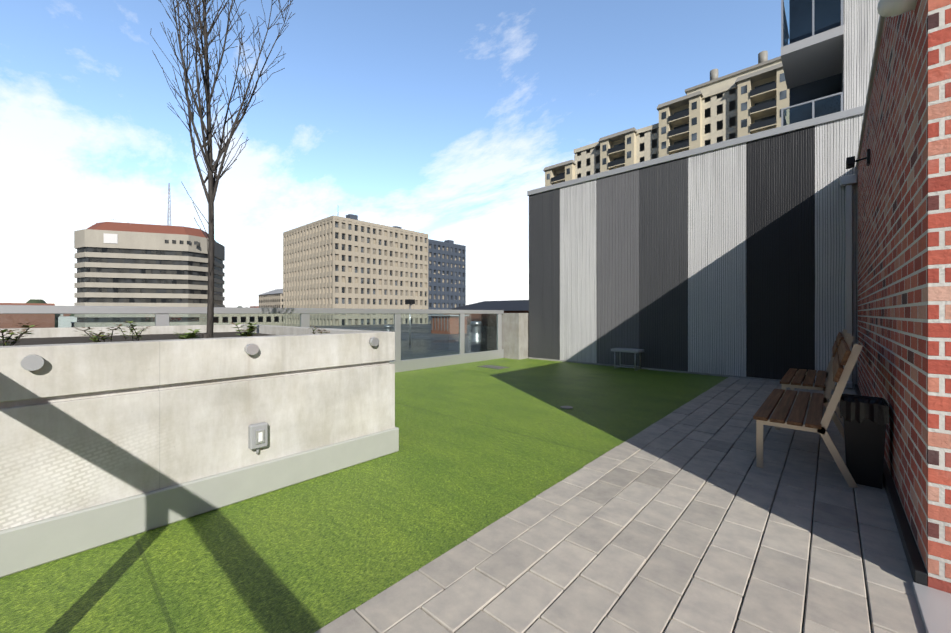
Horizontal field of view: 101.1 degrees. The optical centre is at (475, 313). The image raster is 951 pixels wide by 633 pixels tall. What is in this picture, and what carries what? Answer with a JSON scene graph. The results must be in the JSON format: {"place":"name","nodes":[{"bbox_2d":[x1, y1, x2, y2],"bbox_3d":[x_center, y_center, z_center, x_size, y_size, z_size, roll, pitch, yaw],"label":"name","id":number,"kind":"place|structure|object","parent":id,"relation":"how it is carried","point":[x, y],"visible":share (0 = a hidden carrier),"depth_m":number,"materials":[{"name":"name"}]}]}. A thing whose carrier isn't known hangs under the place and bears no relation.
{"place":"outdoors","nodes":[
{"label":"outdoors","id":0,"kind":"place"},
{"bbox_2d":[0,358,727,632],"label":"turf ground","id":1,"kind":"structure","parent":0,"point":[480,448],"depth_m":2.94,"materials":[{"name":"green plant"}]},
{"bbox_2d":[0,324,394,529],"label":"concrete planter","id":2,"kind":"object","parent":1,"relation":"on","point":[85,423],"visible":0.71,"depth_m":2.92,"materials":[{"name":"concrete"}]},
{"bbox_2d":[0,321,329,345],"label":"plants","id":3,"kind":"object","parent":2,"relation":"on","point":[249,332],"visible":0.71,"depth_m":3.84,"materials":[{"name":"green plant"}]},
{"bbox_2d":[0,427,398,577],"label":"planter base","id":4,"kind":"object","parent":2,"relation":"attached to","point":[23,547],"depth_m":2.85,"materials":[{"name":"concrete"}]},
{"bbox_2d":[21,337,378,370],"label":"planter bosses","id":5,"kind":"object","parent":2,"relation":"attached to","point":[34,362],"visible":1,"depth_m":2.37,"materials":[{"name":"metal"}]},
{"bbox_2d":[150,0,294,337],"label":"bare young tree","id":6,"kind":"object","parent":2,"relation":"on","point":[212,165],"visible":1,"depth_m":4.63,"materials":[{"name":"brown plant"}]},
{"bbox_2d":[248,422,267,453],"bbox_3d":[-1.824,1.054,3.291,0.083,0.255,0.140,0,0,42],"label":"outlet box","id":7,"kind":"object","parent":2,"relation":"attached to","point":[257,436],"visible":1,"depth_m":3.26,"materials":[{"name":"grey plastic"}]},
{"bbox_2d":[0,305,503,372],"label":"glass railing","id":8,"kind":"object","parent":1,"relation":"on","point":[489,339],"visible":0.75,"depth_m":10.14,"materials":[{"name":"glass"}]},
{"bbox_2d":[477,365,508,368],"bbox_3d":[0.503,1.532,11.254,0.800,0.018,0.450,0,0,42],"label":"drain grate","id":9,"kind":"object","parent":1,"relation":"on","point":[492,366],"visible":1,"depth_m":11.17,"materials":[{"name":"grey metal"}]},
{"bbox_2d":[502,313,528,359],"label":"corner pier","id":10,"kind":"structure","parent":1,"relation":"on","point":[515,335],"depth_m":13.36,"materials":[{"name":"concrete"}]},
{"bbox_2d":[560,406,572,408],"bbox_3d":[1.492,1.533,6.398,0.198,0.016,0.198,0,0,42],"label":"drain cover","id":11,"kind":"object","parent":1,"relation":"on","point":[566,407],"visible":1,"depth_m":6.35,"materials":[{"name":"grey metal"}]},
{"bbox_2d":[611,348,643,370],"bbox_3d":[4.157,1.240,10.699,0.750,0.548,0.450,0,0,42],"label":"small table","id":12,"kind":"object","parent":1,"relation":"on","point":[628,350],"visible":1,"depth_m":10.61,"materials":[{"name":"metal"}]},
{"bbox_2d":[528,357,845,387],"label":"wall base trim","id":13,"kind":"structure","parent":1,"relation":"on","point":[661,369],"depth_m":10.43,"materials":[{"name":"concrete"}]},
{"bbox_2d":[529,114,863,387],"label":"striped wall panels","id":14,"kind":"object","parent":13,"relation":"on","point":[730,260],"visible":0.6,"depth_m":9.81,"materials":[{"name":"grey metal"}]},
{"bbox_2d":[527,105,864,195],"bbox_3d":[8.558,-4.139,8.484,16.720,0.160,1.780,0,0,42],"label":"wall coping","id":15,"kind":"object","parent":14,"relation":"on","point":[844,114],"visible":0.31,"depth_m":9.65,"materials":[{"name":"grey metal"}]},
{"bbox_3d":[8.578,-1.244,8.499,16.650,5.630,1.650,0,0,42],"label":"striped wall","id":16,"kind":"object","parent":1,"relation":"on","visible":0},
{"bbox_2d":[840,174,856,387],"bbox_3d":[7.608,-0.664,7.968,0.250,4.310,0.318,0,0,42],"label":"downpipe","id":17,"kind":"object","parent":16,"relation":"attached to","point":[848,181],"visible":0.85,"depth_m":7.99,"materials":[{"name":"metal"}]},
{"bbox_2d":[299,324,476,360],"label":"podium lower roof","id":18,"kind":"structure","parent":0,"point":[424,333],"depth_m":28.56,"materials":[{"name":"grey concrete"}]},
{"bbox_2d":[405,299,414,343],"bbox_3d":[-4.194,0.526,25.033,0.500,2.870,0.400,0,0,42],"label":"lamp post","id":19,"kind":"object","parent":18,"relation":"on","point":[409,301],"visible":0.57,"depth_m":25.00,"materials":[{"name":"grey metal"}]},
{"bbox_2d":[383,321,477,341],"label":"galvanised roof vents","id":20,"kind":"object","parent":18,"relation":"on","point":[471,323],"depth_m":27.63,"materials":[{"name":"grey metal"}]},
{"bbox_2d":[428,315,469,333],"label":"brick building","id":21,"kind":"structure","parent":18,"relation":"on","point":[444,321],"depth_m":37.92,"materials":[{"name":"red brick"}]},
{"bbox_2d":[0,0,788,307],"label":"sky","id":22,"kind":"structure","parent":0,"point":[438,119],"materials":[{"name":"blue"}]},
{"bbox_2d":[443,300,528,324],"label":"slate roof building","id":23,"kind":"structure","parent":0,"point":[515,306],"depth_m":95.19,"materials":[{"name":"stone"}]},
{"bbox_2d":[314,377,925,632],"bbox_3d":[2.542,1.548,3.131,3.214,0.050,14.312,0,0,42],"label":"paver path","id":24,"kind":"structure","parent":0,"point":[683,518],"depth_m":2.52,"materials":[{"name":"concrete"}]},
{"bbox_2d":[753,336,862,487],"bbox_3d":[3.658,0.901,4.290,0.771,1.276,1.900,0,0,42],"label":"bench","id":25,"kind":"object","parent":24,"relation":"on","point":[846,357],"visible":0.98,"depth_m":3.85,"materials":[{"name":"wood"}]},
{"bbox_2d":[780,329,850,423],"bbox_3d":[5.442,0.901,6.250,0.771,1.276,1.900,0,0,42],"label":"bench","id":26,"kind":"object","parent":24,"relation":"on","point":[790,379],"visible":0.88,"depth_m":5.88,"materials":[{"name":"wood"}]},
{"bbox_2d":[840,394,888,488],"bbox_3d":[3.576,1.157,3.607,0.316,0.744,0.456,0,0,42],"label":"trash bin","id":27,"kind":"object","parent":24,"relation":"on","point":[865,420],"visible":0.94,"depth_m":3.47,"materials":[{"name":"black plastic"}]},
{"bbox_2d":[854,384,926,585],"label":"wall base trim","id":28,"kind":"structure","parent":24,"relation":"on","point":[915,564],"depth_m":2.61,"materials":[{"name":"grey"}]},
{"bbox_2d":[858,0,950,593],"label":"brick wall","id":29,"kind":"structure","parent":24,"relation":"on","point":[904,268],"depth_m":2.55,"materials":[{"name":"red brick"}]},
{"bbox_2d":[846,149,869,168],"bbox_3d":[5.404,-2.179,5.527,0.238,0.200,0.220,0,0,42],"label":"flood light","id":30,"kind":"object","parent":29,"relation":"attached to","point":[850,162],"visible":0.96,"depth_m":5.49,"materials":[{"name":"black plastic"}]},
{"bbox_2d":[855,16,884,168],"bbox_3d":[7.939,-2.994,2.529,7.615,0.070,7.931,0,0,42],"label":"brick coping","id":31,"kind":"object","parent":29,"relation":"on","point":[876,48],"visible":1,"depth_m":4.94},
{"bbox_2d":[877,0,915,16],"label":"wall lamp","id":32,"kind":"object","parent":29,"relation":"attached to","point":[889,8],"visible":1,"depth_m":2.53,"materials":[{"name":"white glass"}]},
{"bbox_2d":[912,582,950,632],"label":"threshold flashing","id":33,"kind":"object","parent":24,"relation":"on","point":[934,605],"visible":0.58,"depth_m":2.00,"materials":[{"name":"grey metal"}]},
{"bbox_2d":[781,0,879,125],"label":"tower with balconies","id":34,"kind":"structure","parent":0,"point":[827,49],"depth_m":10.08,"materials":[{"name":"grey"}]},
{"bbox_3d":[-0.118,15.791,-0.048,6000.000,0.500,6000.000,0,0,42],"label":"city ground","id":35,"kind":"structure","parent":0,"visible":0},
{"bbox_2d":[26,299,247,327],"bbox_3d":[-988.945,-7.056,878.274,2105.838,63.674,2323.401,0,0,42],"label":"distant trees","id":36,"kind":"object","parent":35,"relation":"on","point":[38,301],"depth_m":228.11,"materials":[{"name":"green plant"}]},
{"bbox_2d":[0,289,282,328],"bbox_3d":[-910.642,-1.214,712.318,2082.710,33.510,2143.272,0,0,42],"label":"city blocks","id":37,"kind":"structure","parent":35,"relation":"on","point":[272,299],"depth_m":162.24,"materials":[{"name":"brick"}]},
{"bbox_2d":[74,183,224,326],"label":"office building","id":38,"kind":"structure","parent":35,"relation":"on","point":[129,264],"depth_m":143.33,"materials":[{"name":"concrete"}]},
{"bbox_2d":[283,214,465,326],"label":"office building","id":39,"kind":"structure","parent":35,"relation":"on","point":[350,261],"depth_m":144.36,"materials":[{"name":"beige concrete"}]},
{"bbox_2d":[543,51,788,185],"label":"apartment block","id":40,"kind":"structure","parent":35,"relation":"on","point":[742,102],"depth_m":75.45,"materials":[{"name":"paint"}]}
]}

